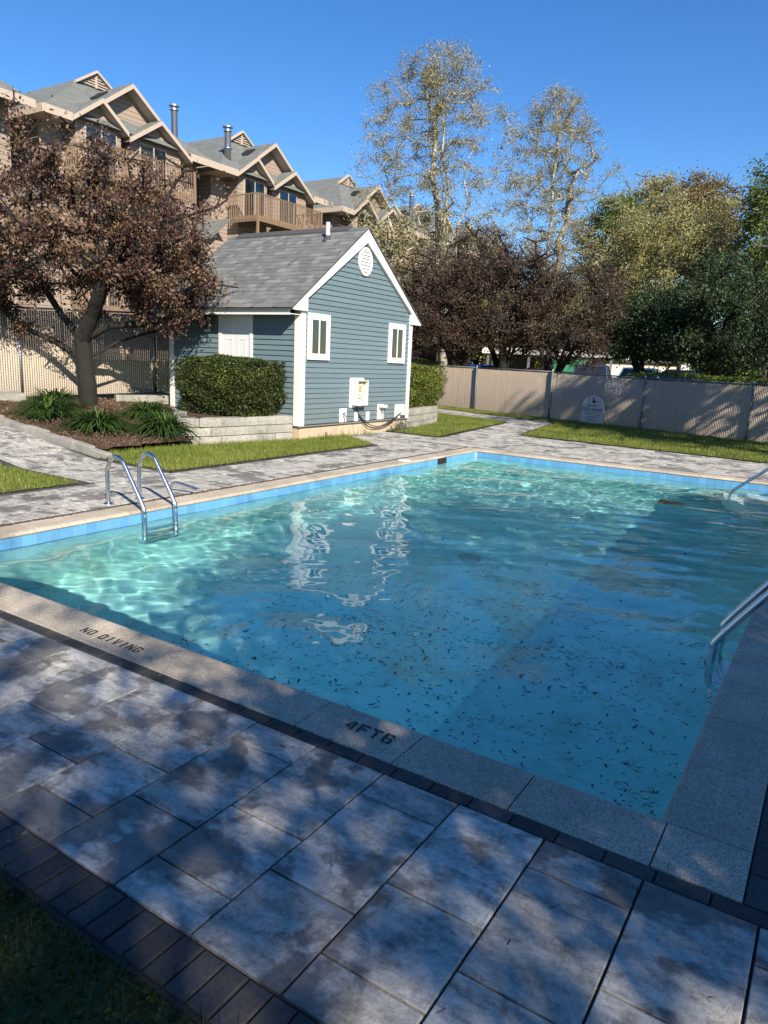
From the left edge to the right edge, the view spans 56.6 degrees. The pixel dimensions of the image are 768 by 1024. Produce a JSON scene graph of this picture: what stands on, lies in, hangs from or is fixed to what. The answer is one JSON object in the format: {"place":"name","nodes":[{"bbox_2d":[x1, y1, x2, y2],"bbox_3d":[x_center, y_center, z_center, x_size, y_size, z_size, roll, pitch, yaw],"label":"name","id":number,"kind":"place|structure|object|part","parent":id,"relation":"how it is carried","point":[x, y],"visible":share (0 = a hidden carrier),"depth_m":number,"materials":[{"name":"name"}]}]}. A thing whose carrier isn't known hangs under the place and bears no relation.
{"place":"outdoors","nodes":[
{"label":"outdoors","id":0,"kind":"place"},
{"bbox_2d":[0,465,77,492],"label":"lawn","id":1,"kind":"structure","parent":0,"point":[20,487],"depth_m":8.41,"materials":[{"name":"plant"}]},
{"bbox_2d":[0,424,175,484],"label":"gate path","id":2,"kind":"structure","parent":0,"point":[25,451],"depth_m":10.01,"materials":[{"name":"grey stone"}]},
{"bbox_2d":[0,835,250,1023],"bbox_3d":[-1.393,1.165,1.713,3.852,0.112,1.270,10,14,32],"label":"grass","id":3,"kind":"structure","parent":0,"point":[31,916],"depth_m":1.83,"materials":[{"name":"green plant"}]},
{"bbox_2d":[96,434,372,470],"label":"lawn","id":4,"kind":"structure","parent":0,"point":[229,454],"depth_m":11.45,"materials":[{"name":"plant"}]},
{"bbox_2d":[0,354,766,493],"bbox_3d":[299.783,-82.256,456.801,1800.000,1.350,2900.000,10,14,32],"label":"ground","id":5,"kind":"structure","parent":0,"point":[106,396],"depth_m":17.95,"materials":[{"name":"brown soil"}]},
{"bbox_2d":[0,391,25,400],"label":"concrete footing","id":6,"kind":"object","parent":5,"relation":"on","point":[9,395],"visible":0.6,"depth_m":13.99,"materials":[{"name":"beige concrete"}]},
{"bbox_2d":[0,79,35,354],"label":"townhouse","id":7,"kind":"structure","parent":5,"relation":"on","point":[6,87],"depth_m":27.57,"materials":[{"name":"beige wood"}]},
{"bbox_2d":[0,414,111,459],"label":"stone edging","id":8,"kind":"object","parent":5,"relation":"on","point":[63,441],"visible":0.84,"depth_m":11.14,"materials":[{"name":"stone"}]},
{"bbox_2d":[0,304,169,396],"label":"slat fence","id":9,"kind":"object","parent":5,"relation":"on","point":[131,354],"visible":0.52,"depth_m":15.28,"materials":[{"name":"beige wood"}]},
{"bbox_2d":[0,397,192,448],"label":"mulch bed","id":10,"kind":"object","parent":5,"relation":"on","point":[125,443],"visible":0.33,"depth_m":12.21,"materials":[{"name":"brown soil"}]},
{"bbox_2d":[2,395,88,420],"bbox_3d":[-6.011,-1.877,12.802,1.841,0.455,1.806,10,14,32],"label":"daylily","id":11,"kind":"object","parent":10,"relation":"on","point":[49,407],"visible":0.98,"depth_m":12.56,"materials":[{"name":"green plant"}]},
{"bbox_2d":[16,386,95,406],"bbox_3d":[-6.399,-2.212,13.852,1.715,0.453,1.739,10,14,32],"label":"daylily","id":12,"kind":"object","parent":10,"relation":"on","point":[56,394],"visible":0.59,"depth_m":13.64,"materials":[{"name":"green plant"}]},
{"bbox_2d":[53,405,144,435],"bbox_3d":[-4.893,-1.590,12.281,1.721,0.470,1.708,10,14,32],"label":"daylily","id":13,"kind":"object","parent":10,"relation":"on","point":[103,420],"visible":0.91,"depth_m":12.01,"materials":[{"name":"green plant"}]},
{"bbox_2d":[0,86,243,405],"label":"crabapple tree","id":14,"kind":"object","parent":10,"relation":"on","point":[141,256],"visible":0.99,"depth_m":13.43,"materials":[{"name":"brown plant"}]},
{"bbox_2d":[116,397,174,422],"bbox_3d":[-4.572,-1.996,13.925,1.770,0.475,1.735,10,14,32],"label":"daylily","id":15,"kind":"object","parent":10,"relation":"on","point":[148,406],"visible":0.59,"depth_m":13.68,"materials":[{"name":"green plant"}]},
{"bbox_2d":[121,409,206,438],"bbox_3d":[-3.945,-1.576,12.692,1.817,0.482,1.818,10,14,32],"label":"daylily","id":16,"kind":"object","parent":10,"relation":"on","point":[156,424],"visible":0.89,"depth_m":12.41,"materials":[{"name":"green plant"}]},
{"bbox_2d":[150,410,196,434],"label":"daylily","id":17,"kind":"object","parent":10,"relation":"on","point":[171,415],"visible":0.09,"depth_m":12.79,"materials":[{"name":"green plant"}]},
{"bbox_2d":[8,70,218,360],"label":"townhouse","id":18,"kind":"structure","parent":5,"relation":"on","point":[127,113],"depth_m":30.74,"materials":[{"name":"beige wood"}]},
{"bbox_2d":[84,124,117,173],"bbox_3d":[-11.963,-15.138,30.210,0.099,2.000,1.550,10,14,32],"label":"window","id":19,"kind":"structure","parent":18,"relation":"in","point":[111,135],"depth_m":30.08,"materials":[{"name":"glass"}]},
{"bbox_2d":[87,204,119,244],"bbox_3d":[-12.080,-12.519,30.765,0.099,2.000,1.550,10,14,32],"label":"window","id":20,"kind":"structure","parent":18,"relation":"in","point":[90,204],"depth_m":30.31,"materials":[{"name":"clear glass"}]},
{"bbox_2d":[90,263,121,306],"bbox_3d":[-12.198,-9.899,31.319,0.099,2.000,1.550,10,14,32],"label":"window","id":21,"kind":"structure","parent":18,"relation":"in","point":[96,263],"depth_m":31.60,"materials":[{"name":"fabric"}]},
{"bbox_2d":[139,142,166,187],"bbox_3d":[-10.491,-15.550,32.466,0.099,2.000,1.500,10,14,32],"label":"window","id":22,"kind":"structure","parent":18,"relation":"in","point":[143,147],"depth_m":32.34,"materials":[{"name":"glass"}]},
{"bbox_2d":[140,207,165,234],"bbox_3d":[-10.609,-12.930,33.021,0.099,2.000,1.500,10,14,32],"label":"window","id":23,"kind":"structure","parent":18,"relation":"in","point":[141,208],"depth_m":32.39,"materials":[{"name":"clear glass"}]},
{"bbox_2d":[114,395,169,403],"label":"timber kerb","id":24,"kind":"structure","parent":5,"relation":"on","point":[143,398],"depth_m":15.93,"materials":[{"name":"wood"}]},
{"bbox_2d":[171,407,292,444],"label":"retaining wall","id":25,"kind":"structure","parent":5,"relation":"on","point":[234,429],"depth_m":13.19,"materials":[{"name":"beige stone"}]},
{"bbox_2d":[187,412,228,416],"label":"soil","id":26,"kind":"structure","parent":25,"relation":"in","point":[191,414],"depth_m":13.54,"materials":[{"name":"brown soil"}]},
{"bbox_2d":[172,353,287,417],"bbox_3d":[-3.029,-2.482,14.043,2.221,1.260,1.434,10,14,32],"label":"hedge","id":27,"kind":"object","parent":26,"relation":"on","point":[223,385],"visible":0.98,"depth_m":13.52,"materials":[{"name":"green plant"}]},
{"bbox_2d":[0,441,466,526],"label":"deck","id":28,"kind":"structure","parent":5,"relation":"on","point":[25,506],"depth_m":9.12,"materials":[{"name":"grey stone"}]},
{"bbox_2d":[0,471,319,526],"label":"swept litter","id":29,"kind":"object","parent":28,"relation":"on","point":[144,501],"visible":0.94,"depth_m":7.58,"materials":[{"name":"brown plant"}]},
{"bbox_2d":[170,481,198,490],"bbox_3d":[-2.317,-0.277,8.260,0.399,0.141,0.035,6,13,18],"label":"fill spout","id":30,"kind":"object","parent":28,"relation":"on","point":[183,484],"visible":0.85,"depth_m":8.24,"materials":[{"name":"silver metal"}]},
{"bbox_2d":[5,451,735,1012],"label":"fallen catkins","id":31,"kind":"object","parent":28,"relation":"on","point":[331,853],"visible":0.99,"depth_m":2.38,"materials":[{"name":"brown plant"}]},
{"bbox_2d":[187,125,332,259],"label":"townhouse","id":32,"kind":"structure","parent":5,"relation":"on","point":[274,192],"depth_m":37.67,"materials":[{"name":"beige wood"}]},
{"bbox_2d":[243,177,264,215],"bbox_3d":[-6.895,-16.543,37.917,0.099,2.000,1.550,10,14,32],"label":"window","id":33,"kind":"structure","parent":32,"relation":"in","point":[249,186],"depth_m":37.67,"materials":[{"name":"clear glass"}]},
{"bbox_2d":[278,189,296,224],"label":"window","id":34,"kind":"structure","parent":32,"relation":"in","point":[283,195],"depth_m":39.96,"materials":[{"name":"blue glass"}]},
{"bbox_2d":[150,222,422,438],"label":"pool house","id":35,"kind":"structure","parent":5,"relation":"on","point":[328,315],"depth_m":14.88,"materials":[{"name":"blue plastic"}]},
{"bbox_2d":[218,315,252,364],"bbox_3d":[-3.069,-3.048,14.711,0.950,2.100,0.080,10,14,32],"label":"door","id":36,"kind":"structure","parent":35,"relation":"in","point":[235,332],"depth_m":14.60,"materials":[{"name":"white paint"}]},
{"bbox_2d":[307,313,330,359],"bbox_3d":[-1.287,-3.459,14.097,0.045,0.885,0.680,10,14,32],"label":"window","id":37,"kind":"structure","parent":35,"relation":"in","point":[318,325],"depth_m":14.07,"materials":[{"name":"white paint"}]},
{"bbox_2d":[387,323,405,362],"bbox_3d":[0.299,-3.899,16.509,0.045,0.885,0.690,10,14,32],"label":"window","id":38,"kind":"structure","parent":35,"relation":"in","point":[397,332],"depth_m":16.48,"materials":[{"name":"white paint"}]},
{"bbox_2d":[303,174,418,278],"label":"townhouse","id":39,"kind":"structure","parent":5,"relation":"on","point":[335,192],"depth_m":46.59,"materials":[{"name":"beige"}]},
{"bbox_2d":[356,215,370,226],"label":"window","id":40,"kind":"structure","parent":39,"relation":"in","point":[357,216],"depth_m":45.78,"materials":[{"name":"glass"}]},
{"bbox_2d":[379,223,387,253],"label":"window","id":41,"kind":"structure","parent":39,"relation":"in","point":[383,247],"depth_m":48.29,"materials":[{"name":"glass"}]},
{"bbox_2d":[0,610,767,1023],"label":"deck","id":42,"kind":"structure","parent":5,"relation":"on","point":[186,820],"depth_m":2.24,"materials":[{"name":"grey stone"}]},
{"bbox_2d":[0,452,767,550],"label":"pool","id":43,"kind":"structure","parent":5,"relation":"in","point":[31,539],"depth_m":9.43,"materials":[{"name":"blue tile"}]},
{"bbox_2d":[103,452,177,525],"bbox_3d":[-2.575,0.087,7.582,0.665,1.410,0.510,10,14,32],"label":"pool ladder","id":44,"kind":"object","parent":43,"relation":"attached to","point":[137,489],"visible":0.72,"depth_m":7.49,"materials":[{"name":"silver metal"}]},
{"bbox_2d":[0,447,767,903],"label":"coping","id":45,"kind":"object","parent":43,"relation":"on","point":[702,833],"visible":0.95,"depth_m":3.10,"materials":[{"name":"grey concrete"}]},
{"bbox_2d":[706,580,767,666],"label":"pool ladder","id":46,"kind":"object","parent":43,"relation":"attached to","point":[748,606],"visible":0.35,"depth_m":4.32,"materials":[{"name":"silver metal"}]},
{"bbox_2d":[727,468,767,496],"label":"step handrail","id":47,"kind":"object","parent":43,"relation":"attached to","point":[747,481],"visible":0.71,"depth_m":10.39,"materials":[{"name":"silver metal"}]},
{"bbox_2d":[350,196,438,294],"bbox_3d":[-0.021,-9.174,31.081,4.769,8.545,4.934,10,14,32],"label":"background tree","id":48,"kind":"object","parent":5,"relation":"on","point":[390,235],"visible":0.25,"depth_m":30.20,"materials":[{"name":"green plant"}]},
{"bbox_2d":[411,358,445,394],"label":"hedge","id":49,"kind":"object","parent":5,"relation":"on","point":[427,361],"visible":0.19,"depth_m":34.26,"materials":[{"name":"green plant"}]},
{"bbox_2d":[393,193,481,367],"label":"townhouse","id":50,"kind":"structure","parent":5,"relation":"on","point":[411,200],"depth_m":54.88,"materials":[{"name":"beige"}]},
{"bbox_2d":[339,35,550,365],"bbox_3d":[2.731,-14.231,36.087,10.773,16.885,7.870,0,12,-12],"label":"sycamore","id":51,"kind":"object","parent":5,"relation":"on","point":[432,137],"visible":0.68,"depth_m":34.45,"materials":[{"name":"green plant"}]},
{"bbox_2d":[386,238,529,406],"bbox_3d":[2.117,-7.155,27.640,6.772,6.243,5.953,10,14,32],"label":"purple tree","id":52,"kind":"object","parent":5,"relation":"on","point":[442,334],"visible":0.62,"depth_m":26.46,"materials":[{"name":"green plant"}]},
{"bbox_2d":[453,226,520,364],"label":"townhouse","id":53,"kind":"structure","parent":5,"relation":"on","point":[475,361],"depth_m":63.13,"materials":[{"name":"beige"}]},
{"bbox_2d":[426,218,569,408],"bbox_3d":[4.027,-7.642,27.965,6.260,7.252,6.344,10,14,32],"label":"purple tree","id":54,"kind":"object","parent":5,"relation":"on","point":[504,270],"visible":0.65,"depth_m":26.65,"materials":[{"name":"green plant"}]},
{"bbox_2d":[458,291,560,367],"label":"background tree","id":55,"kind":"object","parent":5,"relation":"on","point":[479,356],"visible":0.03,"depth_m":59.62,"materials":[{"name":"brown plant"}]},
{"bbox_2d":[468,79,632,384],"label":"sycamore","id":56,"kind":"object","parent":5,"relation":"on","point":[556,153],"visible":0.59,"depth_m":40.27,"materials":[{"name":"green plant"}]},
{"bbox_2d":[347,431,767,480],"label":"deck","id":57,"kind":"structure","parent":5,"relation":"on","point":[624,455],"depth_m":14.21,"materials":[{"name":"grey stone"}]},
{"bbox_2d":[314,426,374,436],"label":"weeds","id":58,"kind":"object","parent":57,"relation":"on","point":[365,431],"visible":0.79,"depth_m":15.32,"materials":[{"name":"green plant"}]},
{"bbox_2d":[499,241,638,408],"bbox_3d":[6.768,-7.239,28.270,6.562,6.556,5.693,10,14,32],"label":"purple tree","id":59,"kind":"object","parent":5,"relation":"on","point":[593,341],"visible":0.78,"depth_m":27.07,"materials":[{"name":"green plant"}]},
{"bbox_2d":[411,362,767,442],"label":"slat fence","id":60,"kind":"object","parent":5,"relation":"on","point":[517,383],"visible":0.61,"depth_m":21.01,"materials":[{"name":"beige wood"}]},
{"bbox_2d":[549,263,637,359],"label":"background tree","id":61,"kind":"object","parent":5,"relation":"on","point":[580,304],"visible":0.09,"depth_m":46.75,"materials":[{"name":"green plant"}]},
{"bbox_2d":[554,186,664,301],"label":"background tree","id":62,"kind":"object","parent":5,"relation":"on","point":[606,217],"visible":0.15,"depth_m":52.71,"materials":[{"name":"green plant"}]},
{"bbox_2d":[588,276,707,379],"bbox_3d":[10.594,-6.551,28.419,5.146,5.484,5.177,10,14,32],"label":"background tree","id":63,"kind":"object","parent":5,"relation":"on","point":[622,342],"visible":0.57,"depth_m":27.39,"materials":[{"name":"green plant"}]},
{"bbox_2d":[609,167,697,287],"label":"background tree","id":64,"kind":"object","parent":5,"relation":"on","point":[655,182],"visible":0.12,"depth_m":57.01,"materials":[{"name":"green plant"}]},
{"bbox_2d":[584,178,762,342],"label":"background tree","id":65,"kind":"object","parent":5,"relation":"on","point":[692,234],"visible":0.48,"depth_m":42.83,"materials":[{"name":"green plant"}]},
{"bbox_2d":[615,370,746,435],"bbox_3d":[8.830,-3.232,21.195,3.710,1.899,1.484,10,14,32],"label":"hedge","id":66,"kind":"object","parent":5,"relation":"on","point":[660,373],"visible":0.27,"depth_m":20.71,"materials":[{"name":"green plant"}]},
{"bbox_2d":[608,241,767,381],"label":"background tree","id":67,"kind":"object","parent":5,"relation":"on","point":[716,347],"visible":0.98,"depth_m":24.65,"materials":[{"name":"green plant"}]},
{"bbox_2d":[645,329,761,393],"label":"wood","id":68,"kind":"object","parent":5,"relation":"on","point":[740,371],"visible":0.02,"depth_m":63.61,"materials":[{"name":"green plant"}]},
{"bbox_2d":[651,160,758,369],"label":"background tree","id":69,"kind":"object","parent":5,"relation":"on","point":[704,188],"visible":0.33,"depth_m":51.97,"materials":[{"name":"green plant"}]},
{"bbox_2d":[700,212,767,386],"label":"background tree","id":70,"kind":"object","parent":5,"relation":"on","point":[758,240],"visible":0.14,"depth_m":29.48,"materials":[{"name":"green plant"}]},
{"bbox_2d":[725,153,767,385],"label":"background tree","id":71,"kind":"object","parent":5,"relation":"on","point":[759,202],"visible":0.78,"depth_m":38.50,"materials":[{"name":"green plant"}]},
{"bbox_2d":[742,784,767,913],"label":"deck","id":72,"kind":"structure","parent":5,"relation":"on","point":[755,897],"depth_m":2.37,"materials":[{"name":"grey stone"}]},
{"bbox_2d":[0,457,767,819],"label":"water","id":73,"kind":"structure","parent":0,"point":[236,585],"depth_m":5.38,"materials":[{"name":"teal liquid"}]},
{"bbox_2d":[201,515,751,817],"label":"floating catkins","id":74,"kind":"object","parent":73,"relation":"on","point":[537,678],"visible":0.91,"depth_m":4.32,"materials":[{"name":"brown plant"}]},
{"bbox_2d":[654,499,688,505],"bbox_3d":[3.950,-0.134,9.807,0.437,0.026,0.379,10,14,32],"label":"leaf raft","id":75,"kind":"object","parent":73,"relation":"on","point":[664,501],"visible":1,"depth_m":9.78,"materials":[{"name":"brown plant"}]},
{"bbox_2d":[0,0,767,332],"label":"sky","id":76,"kind":"structure","parent":0,"point":[669,84],"materials":[{"name":"blue"}]},
{"bbox_2d":[386,412,505,436],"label":"lawn","id":77,"kind":"structure","parent":0,"point":[448,427],"depth_m":18.35,"materials":[{"name":"plant"}]},
{"bbox_2d":[390,420,412,431],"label":"dead shrub","id":78,"kind":"object","parent":77,"relation":"on","point":[398,426],"visible":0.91,"depth_m":16.85,"materials":[{"name":"beige plant"}]},
{"bbox_2d":[405,405,437,427],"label":"retaining wall","id":79,"kind":"structure","parent":77,"relation":"on","point":[423,415],"depth_m":18.35,"materials":[{"name":"beige stone"}]},
{"bbox_2d":[438,409,555,436],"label":"side path","id":80,"kind":"structure","parent":0,"point":[513,426],"depth_m":19.52,"materials":[{"name":"grey stone"}]},
{"bbox_2d":[438,405,567,421],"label":"lawn","id":81,"kind":"structure","parent":0,"point":[551,420],"depth_m":23.58,"materials":[{"name":"plant"}]},
{"bbox_2d":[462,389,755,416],"bbox_3d":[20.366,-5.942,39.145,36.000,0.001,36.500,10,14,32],"label":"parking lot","id":82,"kind":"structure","parent":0,"point":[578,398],"depth_m":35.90,"materials":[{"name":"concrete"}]},
{"bbox_2d":[441,364,518,391],"bbox_3d":[4.275,-6.416,34.446,4.522,1.450,2.120,5,12,12],"label":"parked car","id":83,"kind":"object","parent":82,"relation":"on","point":[480,365],"visible":0.09,"depth_m":33.53,"materials":[{"name":"blue paint"}]},
{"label":"windows","id":84,"kind":"part","parent":83,"relation":"part of","materials":[{"name":"black glass"}]},
{"bbox_2d":[520,367,540,402],"bbox_3d":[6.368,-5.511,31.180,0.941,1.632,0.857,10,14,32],"label":"parked car","id":85,"kind":"object","parent":82,"relation":"on","point":[529,368],"visible":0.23,"depth_m":30.91,"materials":[{"name":"grey paint"}]},
{"bbox_2d":[482,347,611,390],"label":"carport","id":86,"kind":"object","parent":82,"relation":"on","point":[521,364],"visible":0.04,"depth_m":46.18,"materials":[{"name":"white"}]},
{"bbox_2d":[552,358,588,392],"bbox_3d":[9.918,-7.274,38.074,2.040,1.830,2.100,5,12,12],"label":"rubbish container","id":87,"kind":"object","parent":82,"relation":"on","point":[566,369],"visible":0.02,"depth_m":37.15,"materials":[{"name":"green paint"}]},
{"bbox_2d":[564,364,610,397],"bbox_3d":[10.225,-6.467,35.368,2.120,1.690,4.522,7,13,22],"label":"parked car","id":88,"kind":"object","parent":82,"relation":"on","point":[604,370],"visible":0.12,"depth_m":34.80,"materials":[{"name":"blue paint"}]},
{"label":"windows","id":89,"kind":"part","parent":88,"relation":"part of","materials":[{"name":"grey glass"}]},
{"bbox_2d":[607,367,658,397],"bbox_3d":[12.498,-6.306,35.234,2.120,1.630,4.522,10,14,30],"label":"parked car","id":90,"kind":"object","parent":82,"relation":"on","point":[629,370],"visible":0.06,"depth_m":34.97,"materials":[{"name":"grey paint"}]},
{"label":"windows","id":91,"kind":"part","parent":90,"relation":"part of","materials":[{"name":"black glass"}]},
{"bbox_2d":[593,358,689,374],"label":"garage","id":92,"kind":"structure","parent":82,"relation":"on","point":[615,370],"depth_m":44.12,"materials":[{"name":"beige paint"}]},
{"bbox_2d":[611,366,632,374],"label":"garage door","id":93,"kind":"structure","parent":92,"relation":"in","point":[614,371],"depth_m":44.40,"materials":[{"name":"white plastic"}]},
{"bbox_2d":[644,367,665,370],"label":"garage door","id":94,"kind":"structure","parent":92,"relation":"in","point":[661,369],"depth_m":43.49,"materials":[{"name":"white plastic"}]},
{"bbox_2d":[658,369,704,380],"bbox_3d":[14.630,-6.249,35.417,2.120,1.630,4.522,12,15,38],"label":"parked car","id":95,"kind":"object","parent":82,"relation":"on","point":[674,370],"visible":0.03,"depth_m":35.03,"materials":[{"name":"grey paint"}]},
{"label":"windows","id":96,"kind":"part","parent":95,"relation":"part of","materials":[{"name":"black glass"}]},
{"bbox_2d":[521,419,767,462],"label":"lawn","id":97,"kind":"structure","parent":0,"point":[566,437],"depth_m":16.68,"materials":[{"name":"plant"}]},
{"bbox_2d":[580,395,604,423],"bbox_3d":[6.372,-3.094,21.765,0.083,0.918,0.840,-6,15,-36],"label":"notice board","id":98,"kind":"object","parent":97,"relation":"on","point":[593,409],"visible":0.98,"depth_m":21.74,"materials":[{"name":"white plastic"}]},
{"label":"soil","id":99,"kind":"structure","parent":0,"visible":0},
{"bbox_2d":[409,362,448,407],"bbox_3d":[0.319,-3.415,19.170,2.054,1.270,2.763,10,14,32],"label":"hedge","id":100,"kind":"object","parent":99,"relation":"on","point":[424,389],"visible":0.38,"depth_m":18.80,"materials":[{"name":"green plant"}]}
]}

